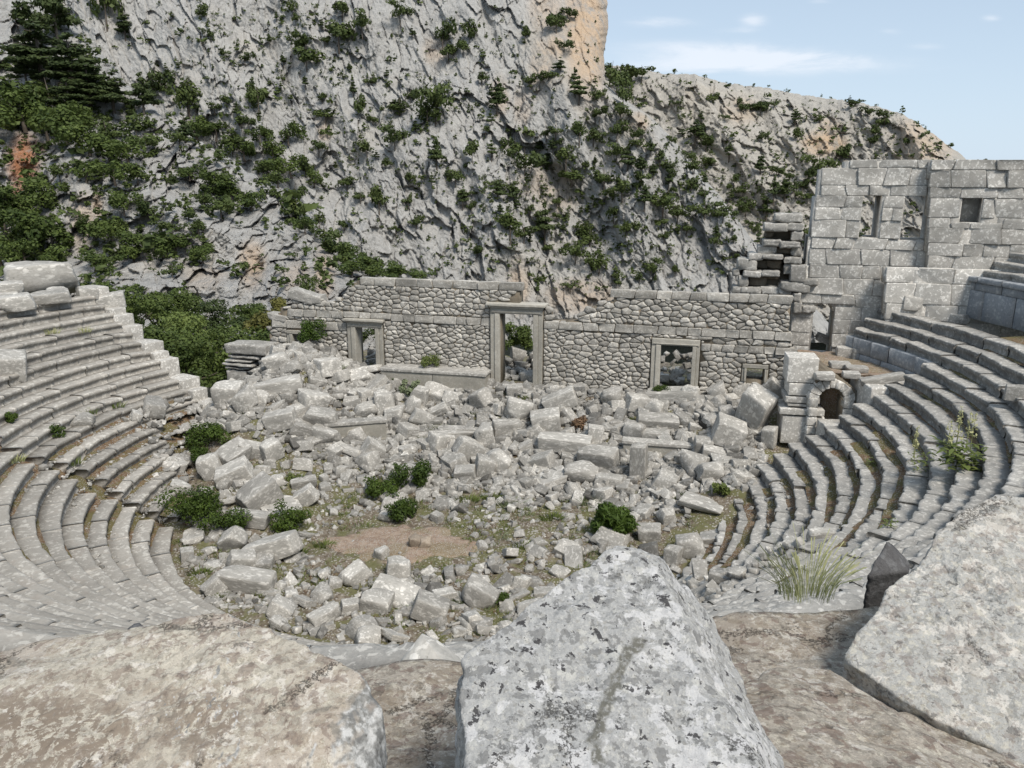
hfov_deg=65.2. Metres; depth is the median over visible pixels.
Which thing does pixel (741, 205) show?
shrub
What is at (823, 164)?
shrub
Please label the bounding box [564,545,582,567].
fallen block
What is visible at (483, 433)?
fallen block
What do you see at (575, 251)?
shrub
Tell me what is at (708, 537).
fallen block
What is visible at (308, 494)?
fallen block
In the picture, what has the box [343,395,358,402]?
fallen block
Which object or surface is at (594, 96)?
shrub
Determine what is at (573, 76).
pine tree
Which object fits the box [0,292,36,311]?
fallen block
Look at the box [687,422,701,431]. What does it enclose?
fallen block
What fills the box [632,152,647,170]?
pine tree
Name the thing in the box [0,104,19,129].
oak shrub
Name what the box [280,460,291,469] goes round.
fallen block
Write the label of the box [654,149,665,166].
pine tree
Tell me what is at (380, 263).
oak shrub
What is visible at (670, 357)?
ground
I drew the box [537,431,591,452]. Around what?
fallen block
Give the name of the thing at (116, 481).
earth
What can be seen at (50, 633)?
seat row
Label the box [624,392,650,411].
fallen block
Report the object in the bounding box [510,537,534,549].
weed clump
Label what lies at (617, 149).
shrub
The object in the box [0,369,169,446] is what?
seat row
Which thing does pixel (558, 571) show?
fallen block
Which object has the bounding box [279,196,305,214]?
shrub
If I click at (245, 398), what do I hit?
fallen block
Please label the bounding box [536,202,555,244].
pine tree
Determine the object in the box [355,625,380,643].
fallen block
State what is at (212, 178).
oak shrub
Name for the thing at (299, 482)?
fallen block
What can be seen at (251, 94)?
shrub
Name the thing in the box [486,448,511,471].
fallen block
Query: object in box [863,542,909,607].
stone
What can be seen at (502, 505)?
weed clump
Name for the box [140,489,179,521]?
seat row
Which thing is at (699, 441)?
fallen block
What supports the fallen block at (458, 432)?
on the orchestra ground at (705, 521)
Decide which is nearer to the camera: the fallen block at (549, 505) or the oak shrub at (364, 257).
the fallen block at (549, 505)
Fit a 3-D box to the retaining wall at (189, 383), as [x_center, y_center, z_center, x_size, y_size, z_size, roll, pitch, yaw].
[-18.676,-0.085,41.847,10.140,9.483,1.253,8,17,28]
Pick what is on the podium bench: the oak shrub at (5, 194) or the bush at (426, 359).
the bush at (426, 359)
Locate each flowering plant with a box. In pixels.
[866,457,876,466]
[878,518,897,528]
[907,426,934,472]
[926,406,987,473]
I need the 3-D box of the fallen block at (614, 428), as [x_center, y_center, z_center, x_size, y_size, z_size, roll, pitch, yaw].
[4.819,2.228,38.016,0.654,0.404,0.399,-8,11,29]
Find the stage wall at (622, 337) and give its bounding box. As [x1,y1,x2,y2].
[266,277,794,394]
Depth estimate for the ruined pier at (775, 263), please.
39.44 m
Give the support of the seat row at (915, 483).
on the earth bank
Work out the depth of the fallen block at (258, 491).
32.59 m
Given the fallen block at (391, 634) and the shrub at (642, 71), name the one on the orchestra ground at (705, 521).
the fallen block at (391, 634)
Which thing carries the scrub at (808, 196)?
on the ridge
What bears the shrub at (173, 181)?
on the rocky slope
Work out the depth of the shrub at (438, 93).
229.57 m
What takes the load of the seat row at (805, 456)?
on the earth bank
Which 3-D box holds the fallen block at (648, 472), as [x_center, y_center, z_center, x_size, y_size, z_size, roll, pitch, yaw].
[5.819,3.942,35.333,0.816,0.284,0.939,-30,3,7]
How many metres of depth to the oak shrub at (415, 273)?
97.83 m
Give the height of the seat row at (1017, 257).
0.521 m
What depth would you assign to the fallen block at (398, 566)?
27.86 m
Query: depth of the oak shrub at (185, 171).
120.73 m
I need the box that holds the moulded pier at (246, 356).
[222,340,279,379]
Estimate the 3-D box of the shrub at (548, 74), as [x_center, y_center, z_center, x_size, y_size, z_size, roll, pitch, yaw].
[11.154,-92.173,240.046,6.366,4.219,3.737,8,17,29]
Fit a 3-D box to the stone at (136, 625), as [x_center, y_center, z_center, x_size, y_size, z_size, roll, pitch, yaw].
[-2.347,2.003,5.064,0.143,1.106,0.408,-7,16,-26]
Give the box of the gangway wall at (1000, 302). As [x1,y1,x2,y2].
[966,276,1023,331]
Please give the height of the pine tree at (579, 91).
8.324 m
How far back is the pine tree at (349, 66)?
251.12 m
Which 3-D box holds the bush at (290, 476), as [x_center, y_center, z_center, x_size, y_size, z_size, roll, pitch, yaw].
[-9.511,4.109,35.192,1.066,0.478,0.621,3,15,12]
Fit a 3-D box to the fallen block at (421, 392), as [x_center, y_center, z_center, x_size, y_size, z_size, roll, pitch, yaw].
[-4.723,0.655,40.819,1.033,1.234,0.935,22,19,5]
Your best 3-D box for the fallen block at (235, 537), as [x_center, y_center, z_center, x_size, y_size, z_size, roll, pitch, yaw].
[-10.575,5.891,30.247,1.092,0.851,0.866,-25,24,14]
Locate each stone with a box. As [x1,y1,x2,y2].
[127,623,142,629]
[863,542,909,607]
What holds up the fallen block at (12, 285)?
on the fallen block at (7, 293)
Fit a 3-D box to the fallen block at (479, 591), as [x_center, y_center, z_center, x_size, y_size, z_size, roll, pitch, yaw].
[-1.039,7.015,26.584,1.333,0.981,1.136,19,17,5]
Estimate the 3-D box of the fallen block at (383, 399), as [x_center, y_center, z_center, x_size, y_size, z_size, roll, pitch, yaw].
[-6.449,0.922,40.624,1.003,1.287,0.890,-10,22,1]
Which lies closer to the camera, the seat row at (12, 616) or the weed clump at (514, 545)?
the seat row at (12, 616)
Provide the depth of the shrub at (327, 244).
105.86 m
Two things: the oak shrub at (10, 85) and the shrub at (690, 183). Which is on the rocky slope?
the oak shrub at (10, 85)
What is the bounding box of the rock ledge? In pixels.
[355,607,1023,767]
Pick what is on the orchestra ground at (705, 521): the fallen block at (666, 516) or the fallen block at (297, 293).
the fallen block at (666, 516)
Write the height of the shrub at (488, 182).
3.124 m
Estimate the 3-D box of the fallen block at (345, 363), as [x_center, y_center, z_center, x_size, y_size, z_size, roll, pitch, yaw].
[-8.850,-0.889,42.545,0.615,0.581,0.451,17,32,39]
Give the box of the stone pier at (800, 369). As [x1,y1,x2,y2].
[776,351,824,442]
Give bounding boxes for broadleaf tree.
[88,280,129,299]
[110,284,163,337]
[130,290,181,329]
[143,324,179,347]
[157,287,206,314]
[157,310,222,374]
[157,326,226,387]
[183,322,269,384]
[190,298,248,339]
[223,303,266,332]
[228,329,270,353]
[240,309,271,332]
[269,296,286,311]
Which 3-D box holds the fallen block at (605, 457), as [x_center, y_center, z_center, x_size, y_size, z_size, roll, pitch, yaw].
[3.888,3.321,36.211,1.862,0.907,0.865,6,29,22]
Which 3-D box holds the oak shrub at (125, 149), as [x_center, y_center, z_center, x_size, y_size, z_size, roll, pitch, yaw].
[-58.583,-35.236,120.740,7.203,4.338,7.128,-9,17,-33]
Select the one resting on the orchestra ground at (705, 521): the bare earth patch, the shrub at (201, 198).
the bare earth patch
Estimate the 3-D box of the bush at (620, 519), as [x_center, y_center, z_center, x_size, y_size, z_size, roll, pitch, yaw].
[3.926,5.199,30.816,1.984,1.557,1.554,0,15,0]
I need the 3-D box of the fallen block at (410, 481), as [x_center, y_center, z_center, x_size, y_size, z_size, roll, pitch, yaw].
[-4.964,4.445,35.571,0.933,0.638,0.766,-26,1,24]
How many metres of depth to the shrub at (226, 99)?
238.80 m
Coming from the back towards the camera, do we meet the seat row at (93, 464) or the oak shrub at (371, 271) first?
the oak shrub at (371, 271)
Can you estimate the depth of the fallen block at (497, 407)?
39.65 m
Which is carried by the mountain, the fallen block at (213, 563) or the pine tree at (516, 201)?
the pine tree at (516, 201)
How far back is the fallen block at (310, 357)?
41.38 m
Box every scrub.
[0,0,422,291]
[77,0,937,294]
[622,64,987,244]
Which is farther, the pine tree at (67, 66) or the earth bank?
the pine tree at (67, 66)
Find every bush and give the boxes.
[4,411,18,422]
[49,424,66,437]
[153,480,223,531]
[183,421,231,447]
[188,445,210,462]
[209,506,252,528]
[268,499,312,532]
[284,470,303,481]
[296,318,327,341]
[362,328,374,341]
[363,475,399,497]
[383,497,418,521]
[388,458,431,487]
[399,379,419,395]
[420,353,440,366]
[495,592,509,603]
[505,322,532,350]
[570,415,587,429]
[588,501,640,534]
[652,385,670,390]
[712,481,730,494]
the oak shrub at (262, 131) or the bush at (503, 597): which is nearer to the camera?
the bush at (503, 597)
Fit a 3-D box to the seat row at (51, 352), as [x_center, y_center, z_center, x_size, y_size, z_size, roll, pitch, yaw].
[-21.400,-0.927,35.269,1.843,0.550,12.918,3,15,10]
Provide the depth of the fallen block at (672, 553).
28.84 m
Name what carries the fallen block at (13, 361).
on the seat row at (8, 395)
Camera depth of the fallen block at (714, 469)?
33.16 m
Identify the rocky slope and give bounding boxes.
[0,0,411,351]
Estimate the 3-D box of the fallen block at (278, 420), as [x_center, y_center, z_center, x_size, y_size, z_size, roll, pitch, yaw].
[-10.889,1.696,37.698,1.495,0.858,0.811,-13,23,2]
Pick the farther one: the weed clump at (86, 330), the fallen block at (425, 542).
the weed clump at (86, 330)
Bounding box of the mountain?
[61,0,827,342]
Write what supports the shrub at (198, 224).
on the rocky slope
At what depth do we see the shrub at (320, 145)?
234.54 m
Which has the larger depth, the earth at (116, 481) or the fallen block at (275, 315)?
the fallen block at (275, 315)
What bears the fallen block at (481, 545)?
on the orchestra ground at (705, 521)
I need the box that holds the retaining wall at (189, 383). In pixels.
[75,285,212,407]
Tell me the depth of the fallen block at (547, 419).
38.17 m
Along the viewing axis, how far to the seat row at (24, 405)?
35.91 m
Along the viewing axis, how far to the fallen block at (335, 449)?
37.14 m
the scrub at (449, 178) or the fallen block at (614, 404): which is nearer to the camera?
the fallen block at (614, 404)
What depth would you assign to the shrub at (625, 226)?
216.14 m
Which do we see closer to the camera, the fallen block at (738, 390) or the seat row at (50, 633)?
the seat row at (50, 633)
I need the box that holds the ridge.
[604,65,965,318]
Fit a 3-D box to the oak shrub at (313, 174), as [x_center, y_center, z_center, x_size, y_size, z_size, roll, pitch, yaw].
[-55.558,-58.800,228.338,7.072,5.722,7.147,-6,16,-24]
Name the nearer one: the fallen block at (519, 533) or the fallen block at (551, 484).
the fallen block at (519, 533)
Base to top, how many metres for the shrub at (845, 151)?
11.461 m
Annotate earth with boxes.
[0,463,158,560]
[48,400,192,516]
[690,431,905,583]
[862,349,1023,489]
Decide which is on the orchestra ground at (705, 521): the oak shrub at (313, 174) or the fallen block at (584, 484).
the fallen block at (584, 484)
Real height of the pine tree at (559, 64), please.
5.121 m
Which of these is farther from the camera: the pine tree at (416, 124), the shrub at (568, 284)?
the pine tree at (416, 124)
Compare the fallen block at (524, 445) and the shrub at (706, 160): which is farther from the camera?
the shrub at (706, 160)
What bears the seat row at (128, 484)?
on the earth bank
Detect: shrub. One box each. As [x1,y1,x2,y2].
[0,76,50,113]
[0,87,45,131]
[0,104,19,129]
[0,182,20,221]
[0,206,40,239]
[0,231,25,266]
[0,237,42,262]
[3,211,61,243]
[5,192,62,218]
[9,0,44,30]
[17,174,70,206]
[20,78,58,107]
[24,104,85,144]
[25,101,76,141]
[27,214,92,247]
[38,243,68,261]
[47,162,69,184]
[51,121,109,155]
[64,100,94,117]
[66,159,111,182]
[74,217,89,234]
[75,110,102,127]
[78,249,126,271]
[80,131,123,162]
[86,0,124,31]
[86,216,131,241]
[89,159,138,185]
[92,121,131,137]
[98,136,149,164]
[106,217,128,231]
[107,131,163,145]
[107,189,147,215]
[114,229,159,245]
[118,242,157,261]
[121,164,150,185]
[135,201,163,224]
[137,235,186,257]
[138,69,175,105]
[147,220,172,230]
[152,233,191,250]
[160,76,197,119]
[160,264,178,277]
[163,130,193,147]
[165,175,179,186]
[174,166,206,180]
[180,209,197,219]
[180,218,206,235]
[182,115,217,140]
[184,86,202,113]
[186,242,214,263]
[193,120,236,141]
[194,2,209,15]
[194,193,212,205]
[199,169,236,192]
[201,28,213,39]
[201,180,240,199]
[203,195,244,220]
[206,102,221,114]
[216,130,246,156]
[218,48,231,58]
[219,95,232,109]
[220,139,257,161]
[233,190,264,211]
[237,51,255,65]
[237,115,256,133]
[244,78,265,112]
[244,125,275,145]
[251,160,273,173]
[256,124,273,137]
[258,139,286,160]
[259,153,308,178]
[264,171,290,187]
[278,120,307,144]
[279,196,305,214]
[286,0,297,10]
[286,185,307,198]
[290,31,309,48]
[291,13,300,21]
[291,45,326,72]
[291,215,316,233]
[298,156,314,177]
[299,274,315,291]
[303,225,342,238]
[305,167,329,187]
[309,275,318,283]
[310,108,335,124]
[311,140,329,156]
[313,212,325,227]
[317,92,326,103]
[318,34,330,47]
[320,235,352,253]
[325,18,358,53]
[331,0,348,20]
[335,259,368,275]
[336,242,360,254]
[337,176,354,191]
[338,220,347,230]
[342,251,372,264]
[347,7,371,39]
[347,27,358,40]
[352,192,365,203]
[353,91,364,123]
[358,141,373,156]
[362,77,376,83]
[364,264,386,276]
[366,116,378,124]
[367,260,400,269]
[368,183,389,220]
[375,263,406,275]
[377,123,411,150]
[380,272,401,277]
[381,158,391,169]
[385,0,415,26]
[386,97,411,116]
[391,225,400,236]
[401,197,411,208]
[402,89,416,103]
[404,171,415,181]
[407,214,425,229]
[407,267,435,278]
[411,98,442,126]
[412,79,453,126]
[432,18,457,49]
[439,42,457,63]
[449,169,465,187]
[456,40,468,56]
[461,17,477,42]
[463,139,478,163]
[466,200,476,213]
[471,244,483,255]
[477,71,489,85]
[481,125,489,135]
[483,179,500,184]
[496,210,522,244]
[499,136,521,151]
[500,181,519,191]
[502,147,545,175]
[514,225,541,243]
[521,25,530,35]
[522,73,543,89]
[524,203,535,216]
[533,276,541,282]
[540,70,559,77]
[540,129,548,135]
[542,244,552,250]
[545,13,565,33]
[546,125,563,139]
[551,197,561,203]
[552,212,561,221]
[554,39,575,52]
[554,144,577,171]
[556,138,563,148]
[557,169,584,187]
[558,239,589,263]
[559,7,578,18]
[559,16,569,22]
[559,280,581,292]
[570,121,588,147]
[573,220,593,232]
[573,229,600,246]
[582,161,589,170]
[584,249,611,275]
[585,127,609,146]
[588,89,601,102]
[591,105,609,123]
[592,169,610,190]
[596,88,607,96]
[601,190,618,200]
[604,62,620,74]
[604,142,629,163]
[605,180,630,202]
[605,206,618,223]
[606,67,635,95]
[609,118,629,141]
[612,269,622,279]
[613,221,630,237]
[614,102,632,122]
[616,85,634,105]
[620,64,637,87]
[622,126,644,140]
[629,138,644,147]
[630,180,644,187]
[630,220,641,234]
[633,66,655,82]
[633,171,652,186]
[644,260,656,272]
[651,189,678,216]
[651,257,664,263]
[657,231,669,238]
[666,135,677,145]
[668,100,680,107]
[668,205,690,223]
[671,264,679,276]
[680,150,697,161]
[682,222,696,236]
[683,177,699,190]
[684,160,700,173]
[684,201,724,219]
[690,123,704,140]
[696,189,708,196]
[698,134,714,151]
[699,156,715,169]
[706,92,719,104]
[708,235,722,251]
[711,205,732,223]
[720,114,730,118]
[724,221,732,228]
[728,235,736,243]
[729,173,739,187]
[729,210,738,216]
[733,183,749,199]
[735,196,757,217]
[736,96,742,103]
[738,103,750,113]
[743,220,754,224]
[748,222,761,233]
[749,100,769,116]
[750,101,762,111]
[756,130,770,139]
[767,100,781,108]
[767,166,785,176]
[783,172,794,178]
[792,127,802,140]
[795,190,803,200]
[796,178,816,190]
[799,153,841,169]
[804,167,816,178]
[815,113,826,122]
[837,143,852,163]
[847,99,865,105]
[859,105,872,115]
[867,135,879,147]
[868,108,888,124]
[870,124,879,133]
[875,117,889,126]
[903,137,909,143]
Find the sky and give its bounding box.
[604,0,1023,159]
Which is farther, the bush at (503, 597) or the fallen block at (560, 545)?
the fallen block at (560, 545)
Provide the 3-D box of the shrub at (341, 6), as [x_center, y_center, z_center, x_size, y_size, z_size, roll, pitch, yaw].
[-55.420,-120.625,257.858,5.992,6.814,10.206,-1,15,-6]
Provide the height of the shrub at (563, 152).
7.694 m
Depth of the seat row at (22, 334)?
38.50 m
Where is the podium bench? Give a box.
[379,363,490,392]
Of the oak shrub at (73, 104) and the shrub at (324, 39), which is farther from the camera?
the shrub at (324, 39)
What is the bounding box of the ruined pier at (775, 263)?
[731,212,817,312]
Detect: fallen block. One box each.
[0,280,23,292]
[0,291,17,294]
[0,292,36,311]
[0,349,26,382]
[30,288,71,304]
[46,286,65,289]
[69,412,95,426]
[78,286,98,298]
[95,290,126,307]
[161,456,188,475]
[169,479,192,494]
[180,546,193,563]
[182,524,204,545]
[195,451,221,481]
[199,572,227,596]
[203,559,224,572]
[207,383,211,397]
[207,499,235,505]
[209,524,227,535]
[210,380,243,403]
[214,455,253,483]
[215,436,252,464]
[215,565,277,594]
[216,478,232,489]
[217,525,247,550]
[225,419,244,432]
[225,549,256,566]
[228,507,271,529]
[229,381,257,411]
[232,479,244,489]
[235,471,283,509]
[238,439,260,459]
[242,530,303,560]
[253,469,260,476]
[253,552,275,569]
[254,374,303,393]
[255,465,270,472]
[256,389,268,405]
[259,436,284,460]
[261,352,290,371]
[261,406,296,432]
[261,495,302,516]
[266,593,297,618]
[267,311,286,321]
[269,345,285,353]
[269,615,287,629]
[271,474,283,479]
[275,580,286,589]
[279,360,302,373]
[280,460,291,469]
[286,402,305,415]
[287,286,317,304]
[289,418,312,436]
[290,474,316,489]
[292,350,304,356]
[292,458,312,471]
[292,594,317,607]
[293,483,319,506]
[294,440,313,451]
[297,388,332,412]
[297,531,315,537]
[301,353,322,360]
[302,405,338,427]
[303,294,326,303]
[306,600,341,626]
[307,376,327,386]
[310,581,333,604]
[312,423,341,442]
[313,356,341,377]
[325,441,348,455]
[326,620,334,629]
[328,576,342,588]
[330,369,350,382]
[330,508,337,515]
[332,441,359,456]
[338,559,373,586]
[340,457,352,464]
[340,469,352,481]
[340,597,358,613]
[341,361,350,368]
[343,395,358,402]
[345,614,378,640]
[347,427,366,440]
[349,366,370,382]
[352,363,360,367]
[354,400,377,416]
[355,450,381,470]
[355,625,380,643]
[356,387,371,401]
[357,381,365,386]
[359,588,394,614]
[360,436,385,457]
[364,373,388,390]
[366,364,382,372]
[371,573,420,606]
[373,383,391,390]
[373,545,389,559]
[374,389,394,414]
[377,510,393,521]
[380,496,397,511]
[381,627,409,642]
[384,404,404,422]
[386,555,410,577]
[391,492,404,499]
[393,477,411,487]
[396,422,419,439]
[398,445,411,452]
[404,395,421,414]
[408,407,433,424]
[408,533,423,546]
[409,385,429,405]
[410,588,449,623]
[415,488,430,501]
[416,437,428,449]
[418,535,430,547]
[423,497,431,501]
[424,381,448,401]
[425,629,438,639]
[427,430,454,451]
[429,401,448,415]
[429,616,446,628]
[430,510,443,524]
[432,586,456,599]
[437,426,474,435]
[440,452,467,471]
[442,389,461,402]
[447,621,459,626]
[451,435,485,461]
[452,516,460,521]
[453,464,475,478]
[455,604,464,609]
[461,573,499,608]
[461,610,483,622]
[468,387,493,408]
[473,422,494,446]
[475,453,495,476]
[476,540,487,550]
[480,492,493,496]
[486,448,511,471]
[486,497,495,505]
[490,402,504,414]
[492,418,522,435]
[492,476,509,482]
[495,496,503,504]
[497,620,511,629]
[501,514,509,519]
[502,548,518,556]
[504,396,533,419]
[506,383,522,396]
[507,588,529,600]
[510,485,524,496]
[511,575,531,588]
[513,529,525,537]
[515,428,529,436]
[517,598,541,616]
[518,439,532,450]
[525,564,534,572]
[526,424,543,435]
[527,449,555,468]
[527,499,533,503]
[530,407,560,431]
[533,585,554,597]
[535,465,567,484]
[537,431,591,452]
[541,385,577,408]
[545,491,559,501]
[545,501,554,509]
[548,481,556,490]
[548,564,570,577]
[549,384,558,388]
[552,538,583,556]
[563,460,598,483]
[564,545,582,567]
[570,489,583,505]
[573,383,588,395]
[577,410,585,417]
[577,444,618,468]
[580,481,589,487]
[588,423,603,443]
[590,526,629,545]
[592,487,613,499]
[594,472,622,488]
[600,386,622,403]
[603,416,613,421]
[605,545,626,550]
[607,400,625,411]
[608,425,619,435]
[614,422,623,427]
[623,419,645,437]
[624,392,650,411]
[629,442,647,479]
[630,511,639,521]
[634,503,654,518]
[636,411,679,429]
[637,522,660,541]
[638,466,651,479]
[641,427,669,438]
[644,398,664,412]
[645,386,698,402]
[649,467,678,487]
[654,500,663,509]
[656,508,675,524]
[657,432,672,440]
[660,464,670,468]
[663,544,683,566]
[675,429,690,441]
[675,532,705,559]
[677,491,723,513]
[679,401,691,408]
[680,449,710,472]
[681,384,700,395]
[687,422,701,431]
[693,435,713,453]
[695,460,724,480]
[700,529,717,544]
[701,413,717,427]
[702,444,725,460]
[703,400,713,412]
[706,380,726,396]
[711,412,747,447]
[718,404,734,416]
[724,393,739,399]
[732,383,751,397]
[735,382,778,429]
[760,374,784,398]
[761,425,777,449]
[806,527,839,541]
[813,371,834,380]
[815,332,828,344]
[828,360,850,368]
[835,345,852,357]
[841,370,860,378]
[844,364,868,372]
[851,348,857,358]
[858,372,904,385]
[902,296,922,310]
[948,314,970,324]
[1003,384,1023,401]
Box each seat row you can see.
[0,296,95,320]
[0,304,104,332]
[0,313,113,345]
[0,322,122,352]
[0,341,140,389]
[0,351,150,406]
[0,359,159,425]
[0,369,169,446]
[0,379,178,458]
[0,451,154,625]
[0,463,314,645]
[0,573,146,626]
[0,585,129,627]
[0,594,127,629]
[0,602,112,629]
[0,609,103,631]
[0,614,96,633]
[0,620,86,635]
[0,625,72,636]
[0,627,59,650]
[10,470,306,644]
[25,388,187,465]
[26,332,132,365]
[37,479,317,645]
[52,398,197,473]
[61,493,325,645]
[71,428,162,479]
[87,499,324,644]
[88,440,166,489]
[104,453,168,501]
[107,507,337,644]
[122,471,176,512]
[131,519,340,644]
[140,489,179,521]
[149,527,341,644]
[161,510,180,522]
[306,308,1023,669]
[311,374,1010,645]
[312,318,1023,649]
[442,327,1023,644]
[444,384,982,643]
[473,403,929,641]
[678,544,708,581]
[680,520,725,581]
[697,453,811,598]
[699,442,828,602]
[699,477,767,584]
[699,499,747,581]
[700,435,853,604]
[701,415,898,608]
[705,425,875,604]
[706,394,955,612]
[717,464,793,584]
[768,363,1023,602]
[983,269,1023,282]
[992,261,1023,272]
[1009,252,1023,263]
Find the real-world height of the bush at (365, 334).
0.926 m
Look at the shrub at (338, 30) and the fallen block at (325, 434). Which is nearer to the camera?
the fallen block at (325, 434)
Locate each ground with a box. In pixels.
[164,350,788,644]
[210,319,828,366]
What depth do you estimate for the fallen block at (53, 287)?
40.54 m
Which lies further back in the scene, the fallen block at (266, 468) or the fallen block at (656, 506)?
the fallen block at (266, 468)
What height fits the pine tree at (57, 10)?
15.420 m
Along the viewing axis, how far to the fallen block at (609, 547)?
29.67 m
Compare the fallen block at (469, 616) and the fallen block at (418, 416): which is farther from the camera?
the fallen block at (418, 416)
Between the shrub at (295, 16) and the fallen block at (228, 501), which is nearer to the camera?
the fallen block at (228, 501)
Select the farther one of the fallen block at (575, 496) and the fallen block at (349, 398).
the fallen block at (349, 398)
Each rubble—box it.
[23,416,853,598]
[122,395,805,601]
[179,340,768,644]
[365,346,691,385]
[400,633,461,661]
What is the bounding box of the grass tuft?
[744,524,875,603]
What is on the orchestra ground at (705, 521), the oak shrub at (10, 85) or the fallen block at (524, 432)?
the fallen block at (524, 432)
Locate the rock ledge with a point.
(415, 699)
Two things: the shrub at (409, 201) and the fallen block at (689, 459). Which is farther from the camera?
the shrub at (409, 201)
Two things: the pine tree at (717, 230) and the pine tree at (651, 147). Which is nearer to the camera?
the pine tree at (717, 230)
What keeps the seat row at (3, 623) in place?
on the earth at (90, 512)
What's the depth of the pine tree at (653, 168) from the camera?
225.90 m
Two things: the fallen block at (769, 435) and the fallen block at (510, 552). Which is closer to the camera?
the fallen block at (510, 552)
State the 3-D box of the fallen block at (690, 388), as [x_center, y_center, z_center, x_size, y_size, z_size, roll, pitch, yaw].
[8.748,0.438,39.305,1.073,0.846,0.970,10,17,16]
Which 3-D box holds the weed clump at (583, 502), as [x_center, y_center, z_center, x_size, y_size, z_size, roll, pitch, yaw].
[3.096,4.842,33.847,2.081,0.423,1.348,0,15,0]
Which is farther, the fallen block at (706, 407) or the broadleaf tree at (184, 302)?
the broadleaf tree at (184, 302)
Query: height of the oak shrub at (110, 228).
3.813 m
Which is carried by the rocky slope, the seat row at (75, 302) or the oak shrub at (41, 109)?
the oak shrub at (41, 109)
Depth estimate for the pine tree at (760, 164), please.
374.06 m
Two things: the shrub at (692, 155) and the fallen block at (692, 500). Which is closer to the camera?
the fallen block at (692, 500)
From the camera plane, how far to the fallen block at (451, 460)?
36.46 m
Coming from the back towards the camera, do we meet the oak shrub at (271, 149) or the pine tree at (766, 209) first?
the pine tree at (766, 209)
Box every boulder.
[0,613,387,767]
[3,261,79,292]
[454,546,783,767]
[744,667,988,767]
[842,495,1023,763]
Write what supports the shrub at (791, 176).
on the ridge
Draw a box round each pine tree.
[0,18,86,81]
[5,62,42,83]
[32,0,84,39]
[35,32,102,79]
[41,78,95,104]
[60,65,120,106]
[83,68,140,115]
[113,9,132,40]
[124,72,163,114]
[175,112,199,142]
[232,101,241,115]
[266,31,272,41]
[279,55,286,67]
[301,76,308,89]
[318,17,324,25]
[345,61,352,69]
[349,80,356,97]
[384,67,389,77]
[409,28,416,34]
[412,118,421,131]
[427,137,445,170]
[428,172,435,182]
[457,185,470,209]
[486,78,508,116]
[486,110,494,121]
[486,140,497,161]
[488,179,508,200]
[496,202,503,213]
[507,181,519,205]
[513,193,521,212]
[534,141,543,150]
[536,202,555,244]
[541,149,552,171]
[547,135,556,153]
[551,56,566,71]
[559,222,566,229]
[569,76,590,104]
[570,67,577,81]
[615,173,621,184]
[619,146,635,170]
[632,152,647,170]
[634,272,645,284]
[637,184,652,211]
[646,139,654,156]
[649,161,657,179]
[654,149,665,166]
[665,165,672,192]
[666,159,673,169]
[685,119,707,146]
[701,171,707,185]
[712,222,720,238]
[724,142,733,162]
[727,188,734,202]
[753,232,761,243]
[754,154,767,173]
[760,190,766,201]
[760,196,774,220]
[767,175,780,205]
[778,175,794,202]
[791,108,801,126]
[792,179,796,193]
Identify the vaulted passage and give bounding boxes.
[797,350,904,442]
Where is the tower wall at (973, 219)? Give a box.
[788,159,1023,351]
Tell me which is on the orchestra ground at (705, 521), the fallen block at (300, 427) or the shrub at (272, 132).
the fallen block at (300, 427)
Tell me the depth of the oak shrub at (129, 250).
104.72 m
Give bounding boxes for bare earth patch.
[316,524,477,564]
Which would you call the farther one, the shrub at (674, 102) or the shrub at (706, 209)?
the shrub at (674, 102)
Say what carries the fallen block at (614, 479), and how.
on the orchestra ground at (705, 521)
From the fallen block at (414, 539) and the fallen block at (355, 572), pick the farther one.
the fallen block at (414, 539)
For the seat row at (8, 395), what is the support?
on the earth bank
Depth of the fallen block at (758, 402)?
35.73 m
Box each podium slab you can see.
[324,416,387,439]
[443,425,477,430]
[622,436,692,457]
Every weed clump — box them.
[9,454,26,463]
[44,328,61,334]
[69,455,86,466]
[78,326,91,332]
[111,401,127,408]
[184,563,216,576]
[300,542,311,553]
[311,538,338,549]
[450,591,464,603]
[452,492,484,503]
[479,492,502,499]
[495,496,525,508]
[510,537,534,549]
[538,508,569,521]
[565,490,600,505]
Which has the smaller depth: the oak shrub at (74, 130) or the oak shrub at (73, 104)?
the oak shrub at (74, 130)
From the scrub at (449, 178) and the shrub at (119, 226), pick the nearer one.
the shrub at (119, 226)
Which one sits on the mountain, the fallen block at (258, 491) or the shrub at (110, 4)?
the shrub at (110, 4)
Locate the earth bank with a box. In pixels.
[0,336,1023,558]
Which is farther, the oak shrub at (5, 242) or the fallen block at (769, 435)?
the oak shrub at (5, 242)
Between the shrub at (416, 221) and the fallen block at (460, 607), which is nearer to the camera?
the fallen block at (460, 607)
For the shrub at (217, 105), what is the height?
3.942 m
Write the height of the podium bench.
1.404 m
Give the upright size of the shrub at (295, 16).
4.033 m
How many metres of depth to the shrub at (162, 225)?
106.45 m
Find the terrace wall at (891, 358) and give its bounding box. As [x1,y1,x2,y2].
[845,335,933,374]
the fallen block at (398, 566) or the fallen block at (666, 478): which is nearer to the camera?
the fallen block at (398, 566)
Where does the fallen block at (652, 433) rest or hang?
on the orchestra ground at (705, 521)
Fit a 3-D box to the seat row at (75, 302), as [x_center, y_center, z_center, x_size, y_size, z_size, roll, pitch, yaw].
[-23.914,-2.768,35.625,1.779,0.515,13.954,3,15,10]
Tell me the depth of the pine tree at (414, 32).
254.04 m
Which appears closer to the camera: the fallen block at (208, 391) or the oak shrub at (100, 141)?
the fallen block at (208, 391)
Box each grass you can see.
[171,411,698,639]
[178,381,686,633]
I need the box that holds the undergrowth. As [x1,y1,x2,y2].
[180,330,257,380]
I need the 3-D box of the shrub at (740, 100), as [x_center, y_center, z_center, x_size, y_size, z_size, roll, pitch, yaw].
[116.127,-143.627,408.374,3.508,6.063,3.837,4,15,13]

